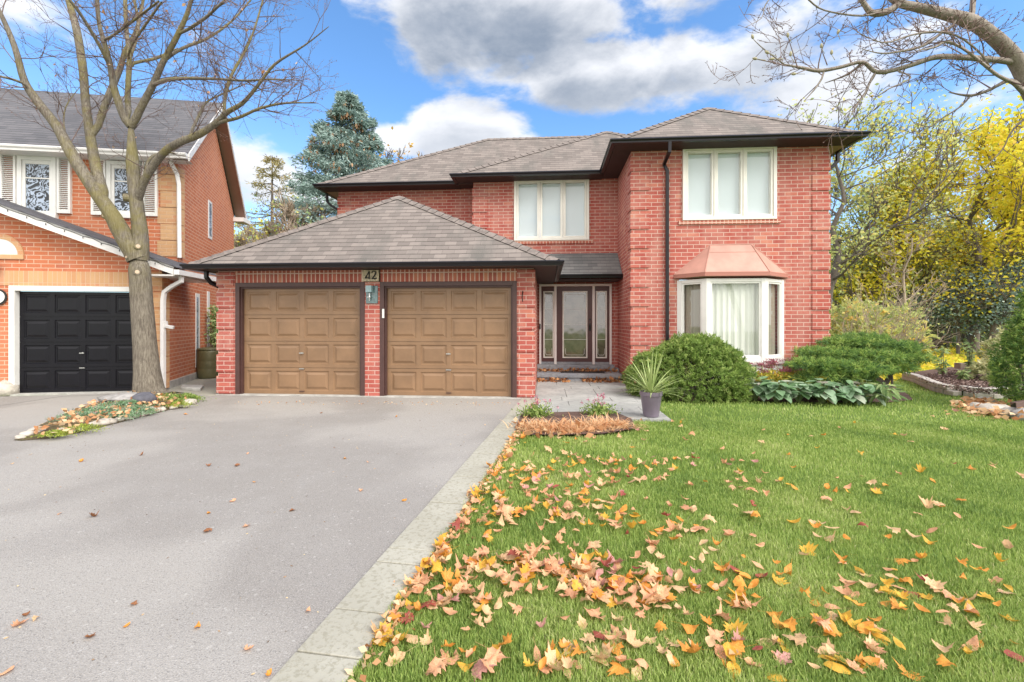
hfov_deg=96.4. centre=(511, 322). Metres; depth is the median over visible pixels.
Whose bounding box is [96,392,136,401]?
flat stone
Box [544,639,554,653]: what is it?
fallen leaf
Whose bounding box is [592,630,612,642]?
fallen leaf
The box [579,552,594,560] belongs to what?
fallen leaf
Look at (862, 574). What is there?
fallen leaf
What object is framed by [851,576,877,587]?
fallen leaf
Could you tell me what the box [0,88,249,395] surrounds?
neighbour house
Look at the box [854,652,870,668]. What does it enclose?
fallen leaf
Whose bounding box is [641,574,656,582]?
fallen leaf
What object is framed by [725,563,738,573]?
fallen leaf
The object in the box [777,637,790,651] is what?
fallen leaf
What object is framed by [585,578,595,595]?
fallen leaf
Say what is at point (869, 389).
hosta
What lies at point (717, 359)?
yew shrub
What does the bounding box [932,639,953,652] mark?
fallen leaf
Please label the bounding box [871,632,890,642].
fallen leaf
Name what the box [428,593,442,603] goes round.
fallen leaf
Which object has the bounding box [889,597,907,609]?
fallen leaf
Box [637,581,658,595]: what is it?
fallen leaf
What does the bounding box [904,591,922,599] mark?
fallen leaf
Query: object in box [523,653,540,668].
fallen leaf
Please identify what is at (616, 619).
fallen leaf
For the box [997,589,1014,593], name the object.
fallen leaf
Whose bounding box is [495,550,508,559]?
fallen leaf
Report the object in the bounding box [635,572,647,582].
fallen leaf
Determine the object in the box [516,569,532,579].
fallen leaf
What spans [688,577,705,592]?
fallen leaf
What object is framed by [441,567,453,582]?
fallen leaf
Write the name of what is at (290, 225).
bare hedge tree
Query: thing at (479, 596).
fallen leaf
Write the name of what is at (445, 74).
sky
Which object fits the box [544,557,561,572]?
fallen leaf
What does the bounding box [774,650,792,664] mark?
fallen leaf
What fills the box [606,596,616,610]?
fallen leaf
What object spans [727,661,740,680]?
fallen leaf
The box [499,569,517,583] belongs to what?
fallen leaf
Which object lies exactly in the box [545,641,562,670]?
fallen leaf
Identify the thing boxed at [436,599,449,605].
fallen leaf
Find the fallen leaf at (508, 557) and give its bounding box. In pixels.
[500,549,518,559]
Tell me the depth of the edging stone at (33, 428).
5.87 m
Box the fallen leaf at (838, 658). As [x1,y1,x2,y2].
[825,655,848,665]
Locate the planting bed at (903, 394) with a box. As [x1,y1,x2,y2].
[664,386,911,401]
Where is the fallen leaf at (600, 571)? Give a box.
[596,568,602,575]
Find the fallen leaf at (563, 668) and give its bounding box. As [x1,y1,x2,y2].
[562,667,572,678]
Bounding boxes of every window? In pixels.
[0,155,71,218]
[91,159,157,218]
[207,291,209,346]
[208,200,211,239]
[514,179,592,243]
[674,244,787,384]
[679,147,780,224]
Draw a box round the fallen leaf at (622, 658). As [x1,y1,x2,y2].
[615,655,631,661]
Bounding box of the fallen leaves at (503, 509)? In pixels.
[375,406,1023,675]
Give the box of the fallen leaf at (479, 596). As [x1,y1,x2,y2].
[471,585,483,601]
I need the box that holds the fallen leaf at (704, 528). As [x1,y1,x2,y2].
[694,526,709,532]
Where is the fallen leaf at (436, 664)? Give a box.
[424,649,446,676]
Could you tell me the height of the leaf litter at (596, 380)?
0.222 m
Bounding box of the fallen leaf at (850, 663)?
[845,659,865,673]
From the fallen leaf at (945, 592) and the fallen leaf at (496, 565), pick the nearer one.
the fallen leaf at (945, 592)
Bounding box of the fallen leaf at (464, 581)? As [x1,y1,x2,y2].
[460,576,471,590]
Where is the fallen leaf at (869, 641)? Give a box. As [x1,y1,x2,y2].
[859,633,888,653]
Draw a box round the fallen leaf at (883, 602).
[880,601,901,607]
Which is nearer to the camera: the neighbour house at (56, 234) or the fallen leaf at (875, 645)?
the fallen leaf at (875, 645)
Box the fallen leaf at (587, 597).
[580,595,593,602]
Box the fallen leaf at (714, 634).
[707,626,723,642]
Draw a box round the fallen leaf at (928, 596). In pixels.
[918,592,933,598]
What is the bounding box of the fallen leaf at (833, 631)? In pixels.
[822,617,838,636]
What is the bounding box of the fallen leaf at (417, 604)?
[414,595,420,610]
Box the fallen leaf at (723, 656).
[715,642,725,659]
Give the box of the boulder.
[0,379,19,396]
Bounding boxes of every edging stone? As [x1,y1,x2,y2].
[15,435,25,438]
[19,430,33,435]
[27,426,45,431]
[93,418,110,424]
[108,418,117,423]
[185,399,196,403]
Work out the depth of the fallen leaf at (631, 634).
2.01 m
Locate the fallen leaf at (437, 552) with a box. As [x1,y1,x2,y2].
[431,547,443,554]
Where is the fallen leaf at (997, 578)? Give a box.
[988,576,1002,584]
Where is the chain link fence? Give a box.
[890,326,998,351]
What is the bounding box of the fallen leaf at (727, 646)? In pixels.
[723,637,736,662]
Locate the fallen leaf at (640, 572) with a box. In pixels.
[631,569,645,574]
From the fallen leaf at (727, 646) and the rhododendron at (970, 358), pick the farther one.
the rhododendron at (970, 358)
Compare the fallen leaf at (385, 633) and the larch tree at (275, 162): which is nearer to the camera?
the fallen leaf at (385, 633)
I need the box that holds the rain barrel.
[196,347,217,378]
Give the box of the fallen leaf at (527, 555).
[518,546,536,560]
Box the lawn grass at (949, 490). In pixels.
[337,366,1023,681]
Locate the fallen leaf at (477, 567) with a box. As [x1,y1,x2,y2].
[475,563,485,572]
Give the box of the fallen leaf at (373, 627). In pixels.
[371,621,390,634]
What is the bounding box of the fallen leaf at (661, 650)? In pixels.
[656,644,668,653]
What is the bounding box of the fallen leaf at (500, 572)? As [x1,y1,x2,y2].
[495,568,507,577]
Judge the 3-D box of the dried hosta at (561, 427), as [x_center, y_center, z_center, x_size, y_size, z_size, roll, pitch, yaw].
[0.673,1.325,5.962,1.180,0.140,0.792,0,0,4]
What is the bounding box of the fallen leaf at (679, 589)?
[671,585,688,592]
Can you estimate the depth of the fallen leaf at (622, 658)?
1.91 m
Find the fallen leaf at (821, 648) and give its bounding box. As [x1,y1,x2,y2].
[818,646,834,656]
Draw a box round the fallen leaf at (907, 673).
[892,657,924,681]
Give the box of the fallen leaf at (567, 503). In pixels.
[562,498,573,507]
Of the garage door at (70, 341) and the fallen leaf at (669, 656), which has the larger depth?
the garage door at (70, 341)
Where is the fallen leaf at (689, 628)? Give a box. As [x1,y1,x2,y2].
[677,622,698,633]
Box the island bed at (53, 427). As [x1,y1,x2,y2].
[14,392,181,440]
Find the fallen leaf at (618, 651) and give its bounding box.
[604,642,623,661]
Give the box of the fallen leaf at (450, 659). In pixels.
[440,648,460,665]
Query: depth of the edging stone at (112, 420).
6.49 m
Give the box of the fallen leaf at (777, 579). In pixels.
[772,573,788,584]
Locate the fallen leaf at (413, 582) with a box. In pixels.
[403,574,421,585]
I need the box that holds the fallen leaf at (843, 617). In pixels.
[836,608,851,621]
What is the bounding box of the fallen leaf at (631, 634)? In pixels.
[620,623,646,647]
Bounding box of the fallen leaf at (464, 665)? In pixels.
[453,661,473,671]
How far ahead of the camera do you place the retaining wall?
9.21 m
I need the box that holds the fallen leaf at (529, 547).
[525,542,542,552]
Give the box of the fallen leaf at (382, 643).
[371,638,388,645]
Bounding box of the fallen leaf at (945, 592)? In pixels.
[937,585,967,599]
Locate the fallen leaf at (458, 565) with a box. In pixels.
[454,553,466,570]
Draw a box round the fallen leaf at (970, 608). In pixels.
[963,603,979,613]
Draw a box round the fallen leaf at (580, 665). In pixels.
[573,660,585,670]
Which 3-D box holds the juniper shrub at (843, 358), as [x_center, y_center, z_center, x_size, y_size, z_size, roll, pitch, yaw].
[6.692,0.806,9.016,2.978,1.362,1.845,0,0,-19]
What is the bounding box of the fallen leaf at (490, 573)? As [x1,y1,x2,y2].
[481,568,496,576]
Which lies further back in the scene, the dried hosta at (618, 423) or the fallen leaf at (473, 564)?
the dried hosta at (618, 423)
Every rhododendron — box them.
[931,348,950,376]
[954,369,970,379]
[960,337,978,367]
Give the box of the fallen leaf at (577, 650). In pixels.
[571,640,587,655]
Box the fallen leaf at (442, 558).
[436,555,447,561]
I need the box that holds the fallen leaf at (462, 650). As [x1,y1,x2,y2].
[458,646,476,651]
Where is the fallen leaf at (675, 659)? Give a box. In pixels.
[671,655,679,666]
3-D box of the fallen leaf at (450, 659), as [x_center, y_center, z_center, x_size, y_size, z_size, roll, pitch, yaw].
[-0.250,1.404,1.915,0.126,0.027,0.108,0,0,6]
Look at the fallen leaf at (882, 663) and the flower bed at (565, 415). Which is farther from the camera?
the flower bed at (565, 415)
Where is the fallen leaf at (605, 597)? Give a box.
[596,586,611,603]
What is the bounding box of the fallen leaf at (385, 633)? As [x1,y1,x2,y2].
[366,631,394,641]
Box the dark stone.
[132,392,156,403]
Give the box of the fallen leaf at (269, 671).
[265,664,272,675]
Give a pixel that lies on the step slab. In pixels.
(193, 387)
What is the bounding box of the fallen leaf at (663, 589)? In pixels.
[650,582,671,600]
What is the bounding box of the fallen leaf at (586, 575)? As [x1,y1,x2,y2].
[580,573,599,584]
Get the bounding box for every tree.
[0,0,338,393]
[234,154,304,241]
[234,182,333,245]
[234,207,267,240]
[234,208,284,247]
[238,195,323,244]
[358,126,422,165]
[707,0,1023,191]
[778,80,1003,325]
[829,143,989,312]
[829,218,947,322]
[830,171,1004,338]
[841,184,1017,348]
[852,227,964,343]
[865,83,1023,352]
[870,226,954,335]
[906,265,1015,353]
[911,164,1023,327]
[914,218,1023,348]
[915,204,1015,342]
[925,142,1017,300]
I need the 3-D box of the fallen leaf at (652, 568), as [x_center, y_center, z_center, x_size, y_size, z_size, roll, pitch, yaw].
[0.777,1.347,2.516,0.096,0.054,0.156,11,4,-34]
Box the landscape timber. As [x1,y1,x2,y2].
[954,363,978,368]
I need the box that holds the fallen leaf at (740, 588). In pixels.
[736,582,745,596]
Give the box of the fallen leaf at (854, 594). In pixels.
[845,591,859,596]
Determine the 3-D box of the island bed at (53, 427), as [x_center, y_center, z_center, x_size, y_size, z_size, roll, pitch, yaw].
[-6.378,1.363,7.656,1.616,0.125,4.248,0,0,-21]
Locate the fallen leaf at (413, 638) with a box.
[404,634,420,643]
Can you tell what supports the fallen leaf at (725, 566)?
on the lawn grass at (949, 490)
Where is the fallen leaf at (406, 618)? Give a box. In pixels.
[397,611,417,623]
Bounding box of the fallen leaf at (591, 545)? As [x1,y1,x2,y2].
[586,541,597,550]
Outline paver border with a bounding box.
[269,398,536,681]
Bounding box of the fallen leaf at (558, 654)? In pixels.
[554,646,572,663]
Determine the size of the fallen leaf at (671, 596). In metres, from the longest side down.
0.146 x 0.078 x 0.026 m
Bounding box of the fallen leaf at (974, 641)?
[958,635,978,650]
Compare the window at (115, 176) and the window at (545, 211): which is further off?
the window at (545, 211)
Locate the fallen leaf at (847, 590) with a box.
[833,586,860,594]
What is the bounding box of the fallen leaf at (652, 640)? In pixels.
[644,636,656,643]
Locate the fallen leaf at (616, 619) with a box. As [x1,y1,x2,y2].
[611,612,623,620]
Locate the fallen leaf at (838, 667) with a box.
[822,660,865,676]
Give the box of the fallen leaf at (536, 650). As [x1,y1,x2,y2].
[534,641,540,661]
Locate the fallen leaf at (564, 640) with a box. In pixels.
[562,638,577,655]
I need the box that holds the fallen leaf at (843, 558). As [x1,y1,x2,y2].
[831,548,847,559]
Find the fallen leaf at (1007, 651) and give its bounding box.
[997,649,1023,661]
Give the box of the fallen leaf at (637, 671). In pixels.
[631,665,641,680]
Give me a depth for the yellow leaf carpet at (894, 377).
11.40 m
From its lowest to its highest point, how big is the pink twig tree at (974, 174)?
13.694 m
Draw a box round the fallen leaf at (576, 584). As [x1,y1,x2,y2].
[570,572,583,590]
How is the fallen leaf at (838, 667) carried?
on the lawn grass at (949, 490)
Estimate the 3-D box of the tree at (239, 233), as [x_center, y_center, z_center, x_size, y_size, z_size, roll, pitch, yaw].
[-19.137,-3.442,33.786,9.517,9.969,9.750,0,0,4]
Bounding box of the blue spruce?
[259,89,393,238]
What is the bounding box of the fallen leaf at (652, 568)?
[647,562,663,577]
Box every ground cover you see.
[25,401,197,437]
[45,398,182,420]
[155,392,215,403]
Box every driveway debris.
[3,403,501,674]
[256,400,498,404]
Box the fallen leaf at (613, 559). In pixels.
[606,549,622,565]
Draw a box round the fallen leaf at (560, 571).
[551,566,566,575]
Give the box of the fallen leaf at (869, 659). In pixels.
[856,656,879,665]
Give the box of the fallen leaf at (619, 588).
[606,579,627,593]
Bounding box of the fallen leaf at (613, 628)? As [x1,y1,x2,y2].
[599,623,622,643]
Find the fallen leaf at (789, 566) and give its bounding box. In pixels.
[784,562,791,574]
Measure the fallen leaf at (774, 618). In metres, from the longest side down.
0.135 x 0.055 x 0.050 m
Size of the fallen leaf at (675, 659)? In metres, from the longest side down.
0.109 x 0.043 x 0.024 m
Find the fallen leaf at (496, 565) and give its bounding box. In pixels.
[491,563,504,568]
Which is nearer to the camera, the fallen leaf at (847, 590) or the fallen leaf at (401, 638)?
the fallen leaf at (401, 638)
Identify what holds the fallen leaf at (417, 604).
on the lawn grass at (949, 490)
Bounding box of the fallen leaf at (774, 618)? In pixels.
[772,610,783,628]
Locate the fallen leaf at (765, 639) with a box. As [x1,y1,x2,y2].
[757,638,777,646]
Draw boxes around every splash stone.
[967,402,982,406]
[975,403,1009,413]
[998,407,1018,416]
[1008,407,1023,420]
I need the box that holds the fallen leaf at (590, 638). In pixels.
[579,632,594,642]
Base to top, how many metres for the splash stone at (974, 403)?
0.150 m
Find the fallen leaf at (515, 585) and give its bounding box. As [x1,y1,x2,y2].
[504,578,530,594]
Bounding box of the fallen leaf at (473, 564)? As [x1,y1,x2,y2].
[469,560,481,568]
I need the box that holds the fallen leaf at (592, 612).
[584,607,605,620]
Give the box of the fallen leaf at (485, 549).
[475,545,490,557]
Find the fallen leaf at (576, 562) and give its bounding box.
[565,554,588,568]
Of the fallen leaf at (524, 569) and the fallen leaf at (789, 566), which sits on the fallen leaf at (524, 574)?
the fallen leaf at (524, 569)
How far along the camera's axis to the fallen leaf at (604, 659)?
1.92 m
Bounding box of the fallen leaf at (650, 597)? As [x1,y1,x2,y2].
[645,596,657,603]
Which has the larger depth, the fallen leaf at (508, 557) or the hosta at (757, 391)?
the hosta at (757, 391)
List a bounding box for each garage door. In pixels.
[20,291,132,392]
[244,288,359,394]
[388,287,510,396]
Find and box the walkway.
[530,381,670,421]
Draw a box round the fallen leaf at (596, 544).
[588,540,601,547]
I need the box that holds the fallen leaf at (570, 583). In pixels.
[567,574,579,588]
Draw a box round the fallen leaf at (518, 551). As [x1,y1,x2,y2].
[513,547,526,554]
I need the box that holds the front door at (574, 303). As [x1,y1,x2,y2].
[557,286,591,361]
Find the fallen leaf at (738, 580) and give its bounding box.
[733,571,746,587]
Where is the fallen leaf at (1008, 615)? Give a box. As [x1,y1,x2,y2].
[998,613,1018,620]
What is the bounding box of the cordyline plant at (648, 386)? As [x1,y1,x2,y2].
[620,351,683,395]
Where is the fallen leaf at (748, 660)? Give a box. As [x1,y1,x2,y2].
[736,656,761,666]
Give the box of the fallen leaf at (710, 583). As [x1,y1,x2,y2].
[707,581,717,590]
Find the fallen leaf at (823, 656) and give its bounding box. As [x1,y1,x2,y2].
[818,654,836,660]
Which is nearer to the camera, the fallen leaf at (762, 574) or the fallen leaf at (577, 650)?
the fallen leaf at (577, 650)
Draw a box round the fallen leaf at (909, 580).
[898,577,912,585]
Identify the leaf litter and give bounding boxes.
[32,390,186,434]
[513,417,614,438]
[537,367,616,372]
[537,377,570,381]
[582,376,623,382]
[950,394,1023,419]
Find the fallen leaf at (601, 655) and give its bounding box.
[587,641,618,658]
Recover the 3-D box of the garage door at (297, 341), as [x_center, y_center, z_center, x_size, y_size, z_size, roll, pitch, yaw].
[-4.162,0.364,9.085,2.417,2.092,0.066,0,0,4]
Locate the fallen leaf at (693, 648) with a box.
[677,639,704,652]
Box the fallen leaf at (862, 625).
[857,617,881,633]
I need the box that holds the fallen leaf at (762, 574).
[755,572,767,577]
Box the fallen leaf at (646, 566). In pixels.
[639,561,654,567]
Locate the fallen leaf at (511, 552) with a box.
[507,549,519,555]
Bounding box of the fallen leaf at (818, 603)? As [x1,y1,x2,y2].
[810,597,820,606]
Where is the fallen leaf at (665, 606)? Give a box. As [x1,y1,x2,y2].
[655,604,674,608]
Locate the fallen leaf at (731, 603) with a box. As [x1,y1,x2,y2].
[724,598,747,605]
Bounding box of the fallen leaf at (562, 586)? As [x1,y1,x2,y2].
[555,581,568,591]
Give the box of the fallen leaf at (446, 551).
[444,545,459,556]
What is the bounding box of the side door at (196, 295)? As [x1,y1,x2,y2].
[195,293,199,367]
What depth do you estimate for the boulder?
9.06 m
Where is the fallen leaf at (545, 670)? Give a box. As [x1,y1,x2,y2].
[537,666,552,673]
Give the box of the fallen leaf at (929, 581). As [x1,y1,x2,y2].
[921,574,947,589]
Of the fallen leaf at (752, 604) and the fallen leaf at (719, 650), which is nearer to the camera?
the fallen leaf at (719, 650)
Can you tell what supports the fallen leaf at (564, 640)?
on the lawn grass at (949, 490)
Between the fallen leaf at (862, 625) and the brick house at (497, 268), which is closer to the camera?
the fallen leaf at (862, 625)
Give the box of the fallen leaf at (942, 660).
[936,654,957,666]
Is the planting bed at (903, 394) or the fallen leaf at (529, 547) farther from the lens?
the planting bed at (903, 394)
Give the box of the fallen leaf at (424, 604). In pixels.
[420,600,435,608]
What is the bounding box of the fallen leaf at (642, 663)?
[628,656,648,669]
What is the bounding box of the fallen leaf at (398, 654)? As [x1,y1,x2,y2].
[385,647,413,665]
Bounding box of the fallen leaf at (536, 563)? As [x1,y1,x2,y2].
[530,556,541,568]
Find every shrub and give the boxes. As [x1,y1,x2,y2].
[620,330,760,403]
[782,330,939,396]
[829,268,958,348]
[829,297,902,336]
[854,278,959,361]
[856,302,939,353]
[908,307,983,348]
[926,308,965,348]
[928,303,989,346]
[938,304,1015,348]
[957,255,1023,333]
[965,323,1023,381]
[980,297,1012,345]
[983,288,1023,400]
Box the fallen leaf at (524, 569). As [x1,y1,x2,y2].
[519,564,535,581]
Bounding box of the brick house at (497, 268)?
[179,107,870,398]
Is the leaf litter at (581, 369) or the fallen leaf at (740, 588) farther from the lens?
the leaf litter at (581, 369)
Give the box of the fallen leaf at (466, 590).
[459,578,471,594]
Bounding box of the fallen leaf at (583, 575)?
[577,566,594,579]
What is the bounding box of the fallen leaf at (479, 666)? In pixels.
[459,658,495,681]
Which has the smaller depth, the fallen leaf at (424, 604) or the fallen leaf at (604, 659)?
the fallen leaf at (604, 659)
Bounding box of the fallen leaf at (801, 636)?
[782,633,806,645]
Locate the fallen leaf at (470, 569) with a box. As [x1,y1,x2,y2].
[460,565,473,573]
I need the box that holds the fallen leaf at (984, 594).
[977,592,997,600]
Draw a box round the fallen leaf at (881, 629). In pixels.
[866,618,892,634]
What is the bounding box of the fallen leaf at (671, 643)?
[664,636,681,646]
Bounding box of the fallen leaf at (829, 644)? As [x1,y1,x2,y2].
[812,638,849,655]
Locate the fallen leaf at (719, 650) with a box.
[715,644,724,653]
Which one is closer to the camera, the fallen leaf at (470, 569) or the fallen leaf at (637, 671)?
the fallen leaf at (637, 671)
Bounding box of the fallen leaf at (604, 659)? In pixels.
[590,656,609,665]
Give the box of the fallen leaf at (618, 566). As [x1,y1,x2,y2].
[608,563,622,571]
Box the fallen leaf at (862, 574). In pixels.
[856,571,870,576]
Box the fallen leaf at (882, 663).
[875,649,887,669]
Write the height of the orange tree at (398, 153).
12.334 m
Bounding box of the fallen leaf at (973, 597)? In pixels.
[954,590,977,599]
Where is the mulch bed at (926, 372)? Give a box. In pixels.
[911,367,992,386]
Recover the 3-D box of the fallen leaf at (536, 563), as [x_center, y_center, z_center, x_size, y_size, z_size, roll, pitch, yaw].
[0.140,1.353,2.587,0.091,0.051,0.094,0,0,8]
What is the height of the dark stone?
0.203 m
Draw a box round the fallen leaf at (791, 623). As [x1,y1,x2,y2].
[777,616,803,631]
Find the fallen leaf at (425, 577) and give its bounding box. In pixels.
[413,572,431,584]
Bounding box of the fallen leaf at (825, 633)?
[823,631,850,635]
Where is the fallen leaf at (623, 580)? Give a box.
[607,574,629,584]
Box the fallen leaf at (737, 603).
[732,590,746,609]
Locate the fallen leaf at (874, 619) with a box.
[868,616,881,620]
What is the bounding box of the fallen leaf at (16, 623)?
[10,618,28,625]
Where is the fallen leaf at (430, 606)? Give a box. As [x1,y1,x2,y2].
[426,598,438,608]
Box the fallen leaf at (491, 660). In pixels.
[472,646,500,672]
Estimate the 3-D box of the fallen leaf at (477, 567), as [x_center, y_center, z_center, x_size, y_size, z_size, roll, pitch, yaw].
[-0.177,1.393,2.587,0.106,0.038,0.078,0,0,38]
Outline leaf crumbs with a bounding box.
[345,399,540,681]
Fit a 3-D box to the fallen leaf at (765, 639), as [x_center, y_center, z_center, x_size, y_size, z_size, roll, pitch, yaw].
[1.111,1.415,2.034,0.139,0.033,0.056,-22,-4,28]
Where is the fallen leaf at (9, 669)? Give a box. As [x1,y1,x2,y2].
[0,665,13,674]
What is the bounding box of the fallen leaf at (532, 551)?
[522,546,542,558]
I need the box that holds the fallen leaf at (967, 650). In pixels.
[963,646,973,653]
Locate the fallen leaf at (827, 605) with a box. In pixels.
[821,603,839,608]
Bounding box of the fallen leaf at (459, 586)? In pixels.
[448,580,463,592]
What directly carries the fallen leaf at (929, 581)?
on the lawn grass at (949, 490)
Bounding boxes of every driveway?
[0,393,115,405]
[0,393,520,681]
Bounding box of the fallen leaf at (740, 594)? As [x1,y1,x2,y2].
[728,587,747,595]
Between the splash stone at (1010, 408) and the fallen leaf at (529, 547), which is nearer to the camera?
the fallen leaf at (529, 547)
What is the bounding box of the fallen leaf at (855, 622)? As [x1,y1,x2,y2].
[844,613,871,631]
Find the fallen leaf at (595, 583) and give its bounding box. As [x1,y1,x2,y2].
[589,580,600,588]
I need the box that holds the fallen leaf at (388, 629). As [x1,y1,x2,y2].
[374,618,392,641]
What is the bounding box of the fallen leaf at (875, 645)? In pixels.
[856,635,887,653]
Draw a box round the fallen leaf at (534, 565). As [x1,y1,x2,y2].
[530,559,541,572]
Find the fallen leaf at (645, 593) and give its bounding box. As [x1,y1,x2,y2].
[636,578,664,601]
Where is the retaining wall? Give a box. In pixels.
[902,373,1022,398]
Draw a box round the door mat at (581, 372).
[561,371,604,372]
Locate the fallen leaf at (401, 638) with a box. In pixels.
[387,629,408,640]
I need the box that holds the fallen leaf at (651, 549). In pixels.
[646,546,654,554]
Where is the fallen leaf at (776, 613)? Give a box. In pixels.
[767,611,782,618]
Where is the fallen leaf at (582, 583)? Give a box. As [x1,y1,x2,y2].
[578,580,593,587]
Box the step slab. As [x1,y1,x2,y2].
[181,384,203,390]
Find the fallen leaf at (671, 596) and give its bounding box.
[667,592,676,600]
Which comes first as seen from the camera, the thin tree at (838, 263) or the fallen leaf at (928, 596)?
the fallen leaf at (928, 596)
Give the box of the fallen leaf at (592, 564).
[586,562,599,572]
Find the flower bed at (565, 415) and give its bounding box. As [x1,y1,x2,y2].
[517,411,634,433]
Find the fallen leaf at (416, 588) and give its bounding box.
[412,584,423,592]
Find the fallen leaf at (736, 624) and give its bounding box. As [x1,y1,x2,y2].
[723,613,747,636]
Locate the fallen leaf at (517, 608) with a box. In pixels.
[508,602,522,614]
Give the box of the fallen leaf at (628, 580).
[618,574,633,582]
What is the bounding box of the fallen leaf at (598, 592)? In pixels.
[591,586,604,599]
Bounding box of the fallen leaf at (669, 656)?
[666,650,674,663]
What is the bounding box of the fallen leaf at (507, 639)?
[497,633,511,645]
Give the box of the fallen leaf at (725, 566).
[713,560,730,573]
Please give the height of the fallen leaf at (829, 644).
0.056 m
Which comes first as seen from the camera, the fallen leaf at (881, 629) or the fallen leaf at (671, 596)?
the fallen leaf at (881, 629)
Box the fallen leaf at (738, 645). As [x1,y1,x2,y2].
[722,638,754,656]
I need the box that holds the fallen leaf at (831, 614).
[827,611,838,620]
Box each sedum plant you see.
[751,358,794,383]
[767,358,807,389]
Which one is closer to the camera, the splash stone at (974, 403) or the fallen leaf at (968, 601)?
the fallen leaf at (968, 601)
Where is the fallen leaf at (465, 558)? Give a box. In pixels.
[455,551,478,562]
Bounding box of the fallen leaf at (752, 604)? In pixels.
[736,589,764,607]
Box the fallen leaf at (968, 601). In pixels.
[964,595,979,616]
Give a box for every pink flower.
[511,395,558,417]
[579,393,622,416]
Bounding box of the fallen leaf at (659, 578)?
[654,571,662,580]
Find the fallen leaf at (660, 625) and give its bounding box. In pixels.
[654,615,667,632]
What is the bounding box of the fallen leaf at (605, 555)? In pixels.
[594,549,608,558]
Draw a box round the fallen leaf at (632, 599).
[622,589,639,610]
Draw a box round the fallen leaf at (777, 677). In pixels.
[766,673,786,681]
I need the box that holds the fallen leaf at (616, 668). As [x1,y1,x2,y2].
[608,660,628,678]
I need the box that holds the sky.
[0,0,1023,320]
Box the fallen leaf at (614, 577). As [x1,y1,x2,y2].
[600,575,619,581]
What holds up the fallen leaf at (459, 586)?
on the lawn grass at (949, 490)
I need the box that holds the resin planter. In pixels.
[640,390,662,417]
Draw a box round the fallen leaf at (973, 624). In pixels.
[964,615,984,632]
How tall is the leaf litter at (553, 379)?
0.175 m
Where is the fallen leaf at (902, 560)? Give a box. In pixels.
[891,558,912,565]
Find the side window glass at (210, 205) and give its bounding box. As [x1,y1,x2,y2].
[209,202,211,236]
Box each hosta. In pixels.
[499,416,570,432]
[525,416,603,434]
[548,414,617,432]
[568,411,648,430]
[744,376,766,401]
[756,380,798,402]
[778,380,824,401]
[797,376,838,402]
[798,378,847,403]
[826,380,871,403]
[852,379,889,405]
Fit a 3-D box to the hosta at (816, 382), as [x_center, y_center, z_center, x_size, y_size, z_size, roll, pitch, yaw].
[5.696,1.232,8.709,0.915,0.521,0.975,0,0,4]
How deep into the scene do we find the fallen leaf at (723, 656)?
1.96 m
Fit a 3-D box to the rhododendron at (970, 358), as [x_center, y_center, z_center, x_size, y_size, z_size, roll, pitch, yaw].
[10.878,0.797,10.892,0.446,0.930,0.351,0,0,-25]
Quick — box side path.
[168,378,217,395]
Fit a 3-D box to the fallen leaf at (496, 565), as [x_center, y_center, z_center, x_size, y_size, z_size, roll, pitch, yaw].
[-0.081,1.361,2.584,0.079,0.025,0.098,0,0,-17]
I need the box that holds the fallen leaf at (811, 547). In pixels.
[799,541,818,555]
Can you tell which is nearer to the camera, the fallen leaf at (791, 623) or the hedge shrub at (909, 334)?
the fallen leaf at (791, 623)
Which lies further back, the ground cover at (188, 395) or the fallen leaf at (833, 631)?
the ground cover at (188, 395)
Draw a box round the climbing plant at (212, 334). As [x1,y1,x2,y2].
[204,304,217,346]
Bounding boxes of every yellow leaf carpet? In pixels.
[876,373,899,383]
[883,343,988,376]
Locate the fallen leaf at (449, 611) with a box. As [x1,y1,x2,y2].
[438,605,456,614]
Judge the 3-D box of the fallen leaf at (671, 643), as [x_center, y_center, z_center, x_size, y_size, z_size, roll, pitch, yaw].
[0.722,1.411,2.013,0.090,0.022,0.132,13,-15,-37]
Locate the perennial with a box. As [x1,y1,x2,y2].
[862,382,908,403]
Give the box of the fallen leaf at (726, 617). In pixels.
[712,601,730,621]
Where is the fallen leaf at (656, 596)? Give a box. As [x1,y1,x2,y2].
[646,592,661,603]
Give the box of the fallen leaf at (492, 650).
[476,642,511,669]
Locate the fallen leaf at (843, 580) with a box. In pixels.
[838,574,859,586]
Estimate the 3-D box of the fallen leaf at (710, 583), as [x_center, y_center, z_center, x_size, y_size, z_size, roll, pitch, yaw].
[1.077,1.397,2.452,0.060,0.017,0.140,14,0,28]

